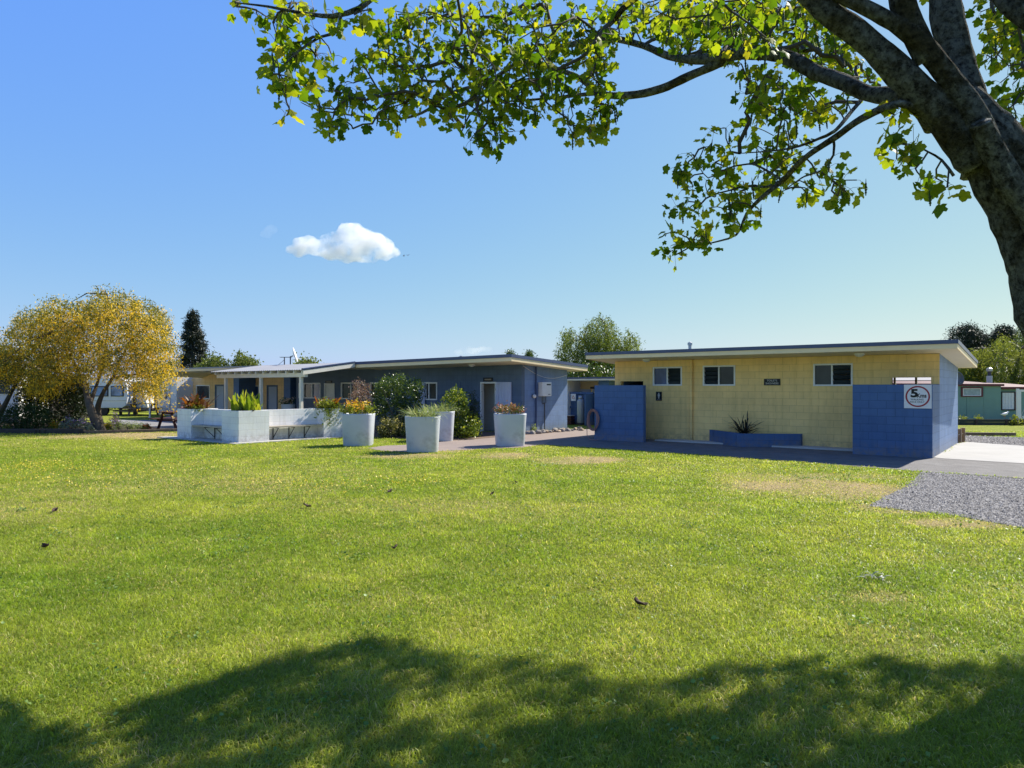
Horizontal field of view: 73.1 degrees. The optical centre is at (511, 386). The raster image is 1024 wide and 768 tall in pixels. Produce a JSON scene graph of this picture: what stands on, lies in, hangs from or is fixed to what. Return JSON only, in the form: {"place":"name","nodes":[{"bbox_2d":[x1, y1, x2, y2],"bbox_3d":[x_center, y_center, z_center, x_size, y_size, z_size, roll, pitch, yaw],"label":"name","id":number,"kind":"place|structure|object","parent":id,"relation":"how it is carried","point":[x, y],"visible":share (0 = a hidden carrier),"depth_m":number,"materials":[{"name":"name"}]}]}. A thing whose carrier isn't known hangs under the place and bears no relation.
{"place":"outdoors","nodes":[
{"label":"outdoors","id":0,"kind":"place"},
{"bbox_2d":[111,416,176,431],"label":"courtyard","id":1,"kind":"structure","parent":0,"point":[165,424],"depth_m":33.56,"materials":[{"name":"concrete"}]},
{"bbox_2d":[149,411,176,428],"bbox_3d":[-13.720,1.385,28.600,1.660,0.750,1.700,0,0,28],"label":"picnic table","id":2,"kind":"object","parent":1,"relation":"on","point":[163,418],"visible":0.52,"depth_m":28.05,"materials":[{"name":"brown wood"}]},
{"bbox_2d":[210,361,354,409],"bbox_3d":[-10.227,0.340,30.417,7.126,2.820,2.580,0,0,38],"label":"verandah","id":3,"kind":"object","parent":1,"relation":"on","point":[287,370],"visible":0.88,"depth_m":29.33,"materials":[{"name":"white paint"}]},
{"bbox_2d":[281,404,294,408],"bbox_3d":[-10.038,1.265,31.000,0.550,0.970,0.550,0,0,0],"label":"plant tub","id":4,"kind":"object","parent":1,"relation":"on","point":[287,406],"visible":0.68,"depth_m":30.74,"materials":[{"name":"white paint"}]},
{"bbox_2d":[279,397,294,404],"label":"flowering plant","id":5,"kind":"object","parent":4,"relation":"in","point":[286,400],"visible":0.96,"depth_m":30.93,"materials":[{"name":"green plant"}]},
{"bbox_2d":[370,429,594,451],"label":"paver path","id":6,"kind":"structure","parent":0,"point":[530,440],"depth_m":21.57,"materials":[{"name":"grey concrete"}]},
{"bbox_2d":[405,416,439,452],"bbox_3d":[-2.410,1.275,18.660,0.950,0.950,0.950,0,0,-5],"label":"plant tub","id":7,"kind":"object","parent":6,"relation":"on","point":[422,435],"visible":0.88,"depth_m":18.23,"materials":[{"name":"white paint"}]},
{"bbox_2d":[392,402,447,420],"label":"ornamental grass","id":8,"kind":"object","parent":7,"relation":"in","point":[424,412],"depth_m":18.52,"materials":[{"name":"plant"}]},
{"bbox_2d":[432,411,454,440],"bbox_3d":[-2.333,1.275,22.400,0.950,0.950,0.950,0,0,-4],"label":"plant tub","id":9,"kind":"object","parent":6,"relation":"on","point":[446,430],"visible":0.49,"depth_m":21.99,"materials":[{"name":"white paint"}]},
{"bbox_2d":[422,401,459,414],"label":"ornamental grass","id":10,"kind":"object","parent":9,"relation":"in","point":[440,408],"depth_m":22.31,"materials":[{"name":"plant"}]},
{"bbox_2d":[494,413,526,446],"bbox_3d":[-0.061,1.275,20.550,0.950,0.950,0.950,0,0,-8],"label":"plant tub","id":11,"kind":"object","parent":6,"relation":"on","point":[510,429],"visible":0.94,"depth_m":20.13,"materials":[{"name":"white paint"}]},
{"bbox_2d":[491,400,525,413],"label":"succulent plant","id":12,"kind":"object","parent":11,"relation":"in","point":[508,409],"visible":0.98,"depth_m":20.34,"materials":[{"name":"brown plant"}]},
{"bbox_2d":[0,408,1023,767],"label":"lawn","id":13,"kind":"structure","parent":0,"point":[568,460],"depth_m":5.84,"materials":[{"name":"green plant"}]},
{"bbox_2d":[0,429,39,433],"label":"timber sleeper","id":14,"kind":"object","parent":13,"relation":"on","point":[28,431],"visible":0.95,"depth_m":25.75,"materials":[{"name":"brown wood"}]},
{"bbox_2d":[0,366,45,420],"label":"mobile home","id":15,"kind":"object","parent":13,"relation":"on","point":[3,396],"visible":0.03,"depth_m":33.49,"materials":[{"name":"white paint"}]},
{"bbox_2d":[0,381,10,394],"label":"window","id":16,"kind":"structure","parent":15,"relation":"in","point":[6,392],"depth_m":33.43,"materials":[{"name":"glass"}]},
{"bbox_2d":[40,429,85,433],"bbox_3d":[-16.703,1.660,25.702,1.645,0.180,0.205,0,0,2],"label":"timber sleeper","id":17,"kind":"object","parent":13,"relation":"on","point":[59,431],"visible":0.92,"depth_m":25.64,"materials":[{"name":"brown wood"}]},
{"bbox_2d":[49,383,88,418],"bbox_3d":[-24.542,0.765,37.026,0.180,1.969,3.574,0,0,32],"label":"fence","id":18,"kind":"object","parent":13,"relation":"on","point":[86,416],"visible":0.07,"depth_m":37.35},
{"bbox_2d":[0,421,160,429],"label":"flower bed","id":19,"kind":"object","parent":13,"relation":"on","point":[122,427],"visible":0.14,"depth_m":29.38,"materials":[{"name":"green plant"}]},
{"bbox_2d":[0,352,40,415],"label":"leaning tree","id":20,"kind":"object","parent":19,"relation":"on","point":[6,401],"visible":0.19,"depth_m":29.44,"materials":[{"name":"yellow plant"}]},
{"bbox_2d":[0,400,55,428],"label":"clipped bush","id":21,"kind":"object","parent":19,"relation":"on","point":[25,420],"visible":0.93,"depth_m":26.73,"materials":[{"name":"green plant"}]},
{"bbox_2d":[12,371,92,427],"bbox_3d":[-19.860,0.465,29.824,5.090,2.774,3.163,0,0,0],"label":"tall dark shrub","id":22,"kind":"object","parent":19,"relation":"on","point":[75,399],"visible":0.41,"depth_m":29.11,"materials":[{"name":"green plant"}]},
{"bbox_2d":[46,421,63,428],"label":"flowering plant","id":23,"kind":"object","parent":19,"relation":"on","point":[54,425],"visible":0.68,"depth_m":26.73,"materials":[{"name":"green plant"}]},
{"bbox_2d":[58,415,79,428],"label":"flowering plant","id":24,"kind":"object","parent":19,"relation":"on","point":[69,422],"visible":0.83,"depth_m":26.63,"materials":[{"name":"grey plant"}]},
{"bbox_2d":[73,417,92,430],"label":"flowering plant","id":25,"kind":"object","parent":19,"relation":"on","point":[82,421],"visible":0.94,"depth_m":26.63,"materials":[{"name":"green plant"}]},
{"bbox_2d":[0,283,192,429],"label":"kowhai tree","id":26,"kind":"object","parent":19,"relation":"on","point":[65,336],"visible":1,"depth_m":27.31,"materials":[{"name":"yellow plant"}]},
{"bbox_2d":[106,412,120,429],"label":"flowering plant","id":27,"kind":"object","parent":19,"relation":"on","point":[116,424],"visible":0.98,"depth_m":27.68,"materials":[{"name":"green plant"}]},
{"bbox_2d":[119,418,136,429],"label":"border plant","id":28,"kind":"object","parent":19,"relation":"on","point":[129,426],"visible":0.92,"depth_m":27.91,"materials":[{"name":"green plant"}]},
{"bbox_2d":[132,421,145,428],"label":"border plant","id":29,"kind":"object","parent":19,"relation":"on","point":[138,425],"visible":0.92,"depth_m":28.01,"materials":[{"name":"green plant"}]},
{"bbox_2d":[84,377,143,414],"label":"caravan","id":30,"kind":"object","parent":13,"relation":"on","point":[113,398],"visible":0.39,"depth_m":41.94,"materials":[{"name":"white paint"}]},
{"bbox_2d":[90,386,107,395],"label":"window","id":31,"kind":"structure","parent":30,"relation":"in","point":[100,388],"depth_m":41.94,"materials":[{"name":"glass"}]},
{"bbox_2d":[111,386,123,395],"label":"window","id":32,"kind":"structure","parent":30,"relation":"in","point":[114,392],"depth_m":41.86,"materials":[{"name":"glass"}]},
{"bbox_2d":[84,429,176,433],"bbox_3d":[-14.448,1.695,26.309,3.121,0.110,0.185,0,0,-25],"label":"timber sleeper","id":33,"kind":"object","parent":13,"relation":"on","point":[125,431],"visible":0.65,"depth_m":26.21,"materials":[{"name":"brown wood"}]},
{"bbox_2d":[113,381,153,414],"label":"awning room","id":34,"kind":"object","parent":13,"relation":"on","point":[120,410],"visible":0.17,"depth_m":42.83,"materials":[{"name":"beige fabric"}]},
{"bbox_2d":[122,403,160,415],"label":"picnic table","id":35,"kind":"object","parent":13,"relation":"on","point":[135,408],"visible":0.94,"depth_m":41.21,"materials":[{"name":"brown wood"}]},
{"bbox_2d":[157,436,342,443],"bbox_3d":[-8.744,1.735,23.949,5.212,0.030,4.488,0,0,37],"label":"concrete footing","id":36,"kind":"object","parent":13,"relation":"on","point":[226,442],"visible":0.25,"depth_m":22.46,"materials":[{"name":"grey concrete"}]},
{"bbox_2d":[177,408,342,442],"bbox_3d":[-8.650,1.250,23.757,3.799,1.000,4.119,0,0,43],"label":"bench planter","id":37,"kind":"object","parent":36,"relation":"on","point":[227,425],"visible":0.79,"depth_m":22.90,"materials":[{"name":"concrete"}]},
{"bbox_2d":[188,403,204,411],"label":"bedding plant","id":38,"kind":"object","parent":37,"relation":"in","point":[195,408],"visible":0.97,"depth_m":23.15,"materials":[{"name":"green plant"}]},
{"bbox_2d":[180,392,217,408],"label":"croton plant","id":39,"kind":"object","parent":37,"relation":"on","point":[197,400],"visible":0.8,"depth_m":23.31,"materials":[{"name":"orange plant"}]},
{"bbox_2d":[228,391,262,411],"bbox_3d":[-8.447,0.507,21.824,1.015,0.848,1.083,0,0,37],"label":"canna plant","id":40,"kind":"object","parent":37,"relation":"in","point":[245,403],"visible":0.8,"depth_m":21.58,"materials":[{"name":"green plant"}]},
{"bbox_2d":[314,397,341,407],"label":"croton plant","id":41,"kind":"object","parent":37,"relation":"on","point":[336,400],"visible":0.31,"depth_m":23.83,"materials":[{"name":"orange plant"}]},
{"bbox_2d":[313,396,344,428],"bbox_3d":[-6.244,0.872,23.612,1.080,1.079,1.225,0,0,0],"label":"trailing plant","id":42,"kind":"object","parent":37,"relation":"in","point":[328,403],"visible":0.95,"depth_m":23.52,"materials":[{"name":"green plant"}]},
{"bbox_2d":[341,413,374,445],"bbox_3d":[-4.582,1.275,20.620,0.950,0.950,0.950,0,0,-2],"label":"plant tub","id":43,"kind":"object","parent":13,"relation":"on","point":[357,429],"visible":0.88,"depth_m":20.20,"materials":[{"name":"white paint"}]},
{"bbox_2d":[339,398,377,414],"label":"flowering plant","id":44,"kind":"object","parent":43,"relation":"in","point":[351,408],"visible":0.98,"depth_m":20.49,"materials":[{"name":"yellow plant"}]},
{"bbox_2d":[157,354,587,431],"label":"amenities block","id":45,"kind":"structure","parent":13,"relation":"on","point":[515,380],"depth_m":28.05,"materials":[{"name":"blue paint"}]},
{"bbox_2d":[196,385,209,398],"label":"window","id":46,"kind":"structure","parent":45,"relation":"in","point":[200,389],"depth_m":41.72,"materials":[{"name":"glass"}]},
{"bbox_2d":[216,386,222,408],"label":"door","id":47,"kind":"structure","parent":45,"relation":"in","point":[219,389],"depth_m":40.65,"materials":[{"name":"grey paint"}]},
{"bbox_2d":[268,387,275,409],"bbox_3d":[-12.913,0.869,37.275,0.842,1.723,0.101,0,0,38],"label":"door","id":48,"kind":"structure","parent":45,"relation":"in","point":[271,390],"depth_m":37.36,"materials":[{"name":"grey paint"}]},
{"bbox_2d":[303,383,320,398],"bbox_3d":[-9.816,0.200,33.596,1.741,0.755,0.090,0,0,38],"label":"window","id":49,"kind":"structure","parent":45,"relation":"in","point":[310,390],"depth_m":33.45,"materials":[{"name":"glass"}]},
{"bbox_2d":[326,385,332,400],"bbox_3d":[-8.574,0.820,32.661,0.653,1.821,0.048,0,0,38],"label":"door","id":50,"kind":"structure","parent":45,"relation":"in","point":[329,388],"depth_m":32.68,"materials":[{"name":"white paint"}]},
{"bbox_2d":[341,382,364,398],"bbox_3d":[-7.241,0.196,31.577,1.719,0.765,0.090,0,0,38],"label":"window","id":51,"kind":"structure","parent":45,"relation":"in","point":[345,387],"depth_m":31.81,"materials":[{"name":"grey glass"}]},
{"bbox_2d":[370,382,391,399],"bbox_3d":[-5.762,0.190,30.420,1.427,0.746,0.090,0,0,38],"label":"window","id":52,"kind":"structure","parent":45,"relation":"in","point":[371,383],"depth_m":30.66,"materials":[{"name":"glass"}]},
{"bbox_2d":[418,382,436,399],"bbox_3d":[-3.483,0.189,28.638,1.127,0.734,0.090,0,0,38],"label":"window","id":53,"kind":"structure","parent":45,"relation":"in","point":[431,387],"depth_m":28.53,"materials":[{"name":"glass"}]},
{"bbox_2d":[495,382,510,412],"bbox_3d":[-0.334,0.775,26.074,0.767,1.889,0.045,0,0,38],"label":"door","id":54,"kind":"structure","parent":45,"relation":"in","point":[503,389],"depth_m":26.04,"materials":[{"name":"white paint"}]},
{"bbox_2d":[538,382,550,429],"bbox_3d":[1.265,0.775,26.546,0.226,1.890,0.593,0,0,38],"label":"gas heater","id":55,"kind":"object","parent":45,"relation":"attached to","point":[544,388],"visible":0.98,"depth_m":26.44,"materials":[{"name":"white paint"}]},
{"bbox_2d":[367,370,425,435],"bbox_3d":[-4.253,0.570,25.547,2.345,2.450,2.530,0,0,0],"label":"round shrub","id":56,"kind":"object","parent":13,"relation":"on","point":[397,384],"visible":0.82,"depth_m":25.09,"materials":[{"name":"green plant"}]},
{"bbox_2d":[374,426,551,439],"bbox_3d":[-2.683,1.742,26.024,9.214,0.001,6.898,0,0,17],"label":"garden bed","id":57,"kind":"object","parent":13,"relation":"on","point":[487,434],"visible":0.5,"depth_m":24.60,"materials":[{"name":"brown soil"}]},
{"bbox_2d":[348,377,373,412],"bbox_3d":[-5.403,0.707,24.710,0.970,2.161,1.334,0,0,-12],"label":"bronze shrub","id":58,"kind":"object","parent":57,"relation":"on","point":[360,395],"visible":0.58,"depth_m":24.48,"materials":[{"name":"brown plant"}]},
{"bbox_2d":[376,415,405,437],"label":"shrub","id":59,"kind":"object","parent":57,"relation":"on","point":[394,424],"visible":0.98,"depth_m":23.59,"materials":[{"name":"green plant"}]},
{"bbox_2d":[437,384,482,437],"bbox_3d":[-1.759,0.845,23.580,1.727,1.966,1.786,0,0,0],"label":"column shrub","id":60,"kind":"object","parent":57,"relation":"on","point":[461,428],"visible":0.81,"depth_m":23.18,"materials":[{"name":"green plant"}]},
{"bbox_2d":[464,387,481,435],"bbox_3d":[-1.405,0.902,24.444,0.829,1.772,1.291,0,0,0],"label":"dark shrub","id":61,"kind":"object","parent":57,"relation":"on","point":[474,404],"visible":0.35,"depth_m":24.40,"materials":[{"name":"green plant"}]},
{"bbox_2d":[0,459,1023,767],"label":"clover","id":62,"kind":"object","parent":13,"relation":"on","point":[614,701],"visible":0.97,"depth_m":5.23,"materials":[{"name":"green plant"}]},
{"bbox_2d":[567,415,574,423],"bbox_3d":[2.625,1.520,31.800,0.440,0.420,0.360,0,0,38],"label":"wooden crate","id":63,"kind":"object","parent":13,"relation":"on","point":[570,418],"visible":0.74,"depth_m":31.63,"materials":[{"name":"brown wood"}]},
{"bbox_2d":[577,396,583,424],"bbox_3d":[3.135,1.080,31.500,0.340,1.340,0.340,0,0,0],"label":"gas cylinder","id":64,"kind":"object","parent":13,"relation":"on","point":[580,410],"visible":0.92,"depth_m":31.36,"materials":[{"name":"grey paint"}]},
{"bbox_2d":[570,392,593,425],"bbox_3d":[2.952,1.000,31.677,1.460,1.500,0.760,0,0,38],"label":"gas enclosure","id":65,"kind":"object","parent":13,"relation":"on","point":[588,397],"visible":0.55,"depth_m":31.39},
{"bbox_2d":[567,377,614,422],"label":"store shed","id":66,"kind":"structure","parent":13,"relation":"on","point":[581,384],"depth_m":32.16,"materials":[{"name":"white paint"}]},
{"bbox_2d":[553,312,645,376],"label":"willow tree","id":67,"kind":"object","parent":13,"relation":"on","point":[608,342],"visible":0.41,"depth_m":46.83,"materials":[{"name":"green plant"}]},
{"bbox_2d":[227,0,1023,337],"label":"sycamore tree","id":68,"kind":"object","parent":13,"relation":"on","point":[965,118],"visible":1,"depth_m":5.96,"materials":[{"name":"green plant"}]},
{"bbox_2d":[634,596,647,605],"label":"dead leaf","id":69,"kind":"object","parent":13,"relation":"on","point":[636,599],"visible":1,"depth_m":5.47,"materials":[{"name":"plant"}]},
{"bbox_2d":[585,339,977,457],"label":"toilet block","id":70,"kind":"structure","parent":13,"relation":"on","point":[844,397],"depth_m":20.05,"materials":[{"name":"yellow paint"}]},
{"bbox_2d":[587,408,599,439],"bbox_3d":[2.627,1.230,22.598,0.496,1.030,0.173,0,0,38],"label":"garden hose","id":71,"kind":"object","parent":70,"relation":"hanging from","point":[588,419],"visible":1,"depth_m":22.58,"materials":[{"name":"rubber"}]},
{"bbox_2d":[656,392,661,400],"bbox_3d":[4.827,0.316,22.717,0.206,0.295,0.024,0,0,38],"label":"mens sign","id":72,"kind":"object","parent":70,"relation":"attached to","point":[658,396],"visible":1,"depth_m":22.70,"materials":[{"name":"black paint"}]},
{"bbox_2d":[653,367,681,385],"bbox_3d":[5.084,-0.336,22.570,1.026,0.614,0.096,0,0,38],"label":"window","id":73,"kind":"structure","parent":70,"relation":"in","point":[661,375],"depth_m":22.57,"materials":[{"name":"glass"}]},
{"bbox_2d":[703,365,734,385],"bbox_3d":[6.448,-0.341,21.502,1.035,0.630,0.096,0,0,38],"label":"window","id":74,"kind":"structure","parent":70,"relation":"in","point":[725,376],"depth_m":21.47,"materials":[{"name":"glass"}]},
{"bbox_2d":[709,430,802,446],"bbox_3d":[6.944,1.550,20.370,2.789,0.400,1.108,0,0,38],"label":"wall planter","id":75,"kind":"object","parent":70,"relation":"on","point":[735,439],"visible":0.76,"depth_m":19.96,"materials":[{"name":"paint"}]},
{"bbox_2d":[714,410,762,433],"bbox_3d":[6.866,1.114,20.572,1.376,0.804,1.775,0,0,0],"label":"flax plant","id":76,"kind":"object","parent":75,"relation":"in","point":[739,429],"visible":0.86,"depth_m":20.62,"materials":[{"name":"green plant"}]},
{"bbox_2d":[764,379,779,384],"bbox_3d":[7.702,-0.133,20.468,0.476,0.194,0.024,0,0,38],"label":"toilets sign","id":77,"kind":"object","parent":70,"relation":"attached to","point":[771,381],"visible":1,"depth_m":20.46,"materials":[{"name":"black paint"}]},
{"bbox_2d":[813,363,852,385],"bbox_3d":[9.044,-0.331,19.470,1.035,0.634,0.096,0,0,38],"label":"window","id":78,"kind":"structure","parent":70,"relation":"in","point":[840,374],"depth_m":19.45,"materials":[{"name":"black glass"}]},
{"bbox_2d":[904,385,931,408],"bbox_3d":[9.969,0.244,16.984,0.591,0.582,0.016,0,0,38],"label":"speed sign","id":79,"kind":"object","parent":70,"relation":"attached to","point":[917,396],"visible":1,"depth_m":16.97,"materials":[{"name":"white metal"}]},
{"bbox_2d":[857,571,889,580],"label":"lawn weed","id":80,"kind":"object","parent":13,"relation":"on","point":[878,577],"visible":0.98,"depth_m":6.26,"materials":[{"name":"green plant"}]},
{"bbox_2d":[896,381,1023,418],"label":"green cabin","id":81,"kind":"object","parent":13,"relation":"on","point":[989,400],"visible":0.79,"depth_m":36.41,"materials":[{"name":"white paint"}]},
{"bbox_2d":[958,372,963,384],"bbox_3d":[22.239,0.149,34.421,0.595,1.801,0.370,0,0,-45],"label":"satellite dish","id":82,"kind":"object","parent":81,"relation":"on","point":[960,379],"visible":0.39,"depth_m":34.47,"materials":[{"name":"metal"}]},
{"bbox_2d":[961,387,982,396],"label":"window","id":83,"kind":"structure","parent":81,"relation":"in","point":[965,391],"depth_m":36.39,"materials":[{"name":"glass"}]},
{"bbox_2d":[986,367,992,382],"bbox_3d":[26.386,-0.551,38.200,0.300,1.020,0.292,0,0,0],"label":"stove chimney","id":84,"kind":"object","parent":81,"relation":"on","point":[989,377],"visible":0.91,"depth_m":38.12,"materials":[{"name":"metal"}]},
{"bbox_2d":[1001,392,1014,409],"bbox_3d":[26.225,0.762,36.541,0.697,0.982,0.057,0,0,6],"label":"window","id":85,"kind":"structure","parent":81,"relation":"in","point":[1007,398],"depth_m":36.52,"materials":[{"name":"white glass"}]},
{"bbox_2d":[965,432,1015,435],"bbox_3d":[16.961,1.690,24.568,1.698,0.120,0.140,0,0,8],"label":"timber sleeper","id":86,"kind":"object","parent":13,"relation":"on","point":[991,433],"visible":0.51,"depth_m":24.52,"materials":[{"name":"brown wood"}]},
{"bbox_2d":[958,419,1023,424],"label":"garden edge","id":87,"kind":"object","parent":13,"relation":"on","point":[983,422],"visible":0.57,"depth_m":31.36,"materials":[{"name":"brown wood"}]},
{"bbox_2d":[967,437,1021,445],"bbox_3d":[17.782,1.746,22.010,6.626,0.001,6.389,0,0,44],"label":"gravel strip","id":88,"kind":"object","parent":13,"relation":"on","point":[995,438],"depth_m":21.97,"materials":[{"name":"grey gravel"}]},
{"bbox_2d":[1008,414,1023,425],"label":"border plant","id":89,"kind":"object","parent":13,"relation":"on","point":[1014,416],"visible":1,"depth_m":31.07,"materials":[{"name":"green plant"}]},
{"bbox_2d":[1016,389,1023,418],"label":"trellis gate","id":90,"kind":"structure","parent":13,"relation":"on","point":[1018,403],"depth_m":33.49,"materials":[{"name":"white paint"}]},
{"bbox_2d":[0,0,1023,379],"label":"sky","id":91,"kind":"structure","parent":0,"point":[140,149],"materials":[{"name":"blue"}]},
{"bbox_2d":[567,358,614,376],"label":"dark tree","id":92,"kind":"object","parent":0,"point":[588,372],"visible":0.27,"depth_m":43.46,"materials":[{"name":"green plant"}]},
{"bbox_2d":[543,436,1023,477],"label":"asphalt path","id":93,"kind":"structure","parent":0,"point":[959,466],"depth_m":17.24,"materials":[{"name":"grey asphalt"}]},
{"bbox_2d":[854,471,1023,527],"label":"gravel drive","id":94,"kind":"structure","parent":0,"point":[952,507],"depth_m":10.37,"materials":[{"name":"grey gravel"}]},
{"bbox_2d":[935,442,1023,462],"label":"concrete slab","id":95,"kind":"structure","parent":0,"point":[987,452],"depth_m":18.22,"materials":[{"name":"grey concrete"}]},
{"bbox_2d":[958,429,961,442],"bbox_3d":[13.878,1.530,21.444,0.120,0.440,0.175,0,0,38],"label":"retaining post","id":96,"kind":"object","parent":95,"relation":"on","point":[959,435],"visible":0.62,"depth_m":21.38,"materials":[{"name":"wood"}]},
{"bbox_2d":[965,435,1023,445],"bbox_3d":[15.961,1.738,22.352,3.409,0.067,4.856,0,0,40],"label":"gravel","id":97,"kind":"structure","parent":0,"point":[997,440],"depth_m":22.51,"materials":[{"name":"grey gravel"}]},
{"label":"ground","id":98,"kind":"structure","parent":0,"visible":0},
{"bbox_2d":[174,309,213,367],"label":"conifer tree","id":99,"kind":"object","parent":98,"relation":"on","point":[192,336],"visible":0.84,"depth_m":69.41,"materials":[{"name":"green plant"}]},
{"bbox_2d":[192,350,235,367],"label":"broadleaf tree","id":100,"kind":"object","parent":98,"relation":"on","point":[214,361],"visible":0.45,"depth_m":60.88,"materials":[{"name":"green plant"}]},
{"bbox_2d":[228,349,263,365],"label":"broadleaf tree","id":101,"kind":"object","parent":98,"relation":"on","point":[242,359],"visible":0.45,"depth_m":61.07,"materials":[{"name":"green plant"}]},
{"bbox_2d":[293,351,323,363],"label":"broadleaf tree","id":102,"kind":"object","parent":98,"relation":"on","point":[306,361],"visible":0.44,"depth_m":60.91,"materials":[{"name":"green plant"}]},
{"bbox_2d":[522,349,537,356],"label":"distant tree","id":103,"kind":"object","parent":98,"relation":"on","point":[529,353],"visible":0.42,"depth_m":84.36,"materials":[{"name":"green plant"}]},
{"bbox_2d":[940,319,993,355],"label":"pine tree","id":104,"kind":"object","parent":98,"relation":"on","point":[970,335],"visible":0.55,"depth_m":94.69,"materials":[{"name":"green plant"}]},
{"bbox_2d":[958,345,997,382],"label":"weeping tree","id":105,"kind":"object","parent":98,"relation":"on","point":[971,374],"visible":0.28,"depth_m":50.68,"materials":[{"name":"green plant"}]},
{"bbox_2d":[979,323,1019,374],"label":"pine tree","id":106,"kind":"object","parent":98,"relation":"on","point":[1003,330],"visible":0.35,"depth_m":94.64,"materials":[{"name":"green plant"}]},
{"bbox_2d":[978,331,1023,384],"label":"weeping tree","id":107,"kind":"object","parent":98,"relation":"on","point":[1012,365],"visible":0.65,"depth_m":47.95,"materials":[{"name":"green plant"}]},
{"bbox_2d":[1011,327,1023,363],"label":"weeping tree","id":108,"kind":"object","parent":98,"relation":"on","point":[1020,341],"visible":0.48,"depth_m":55.38,"materials":[{"name":"green plant"}]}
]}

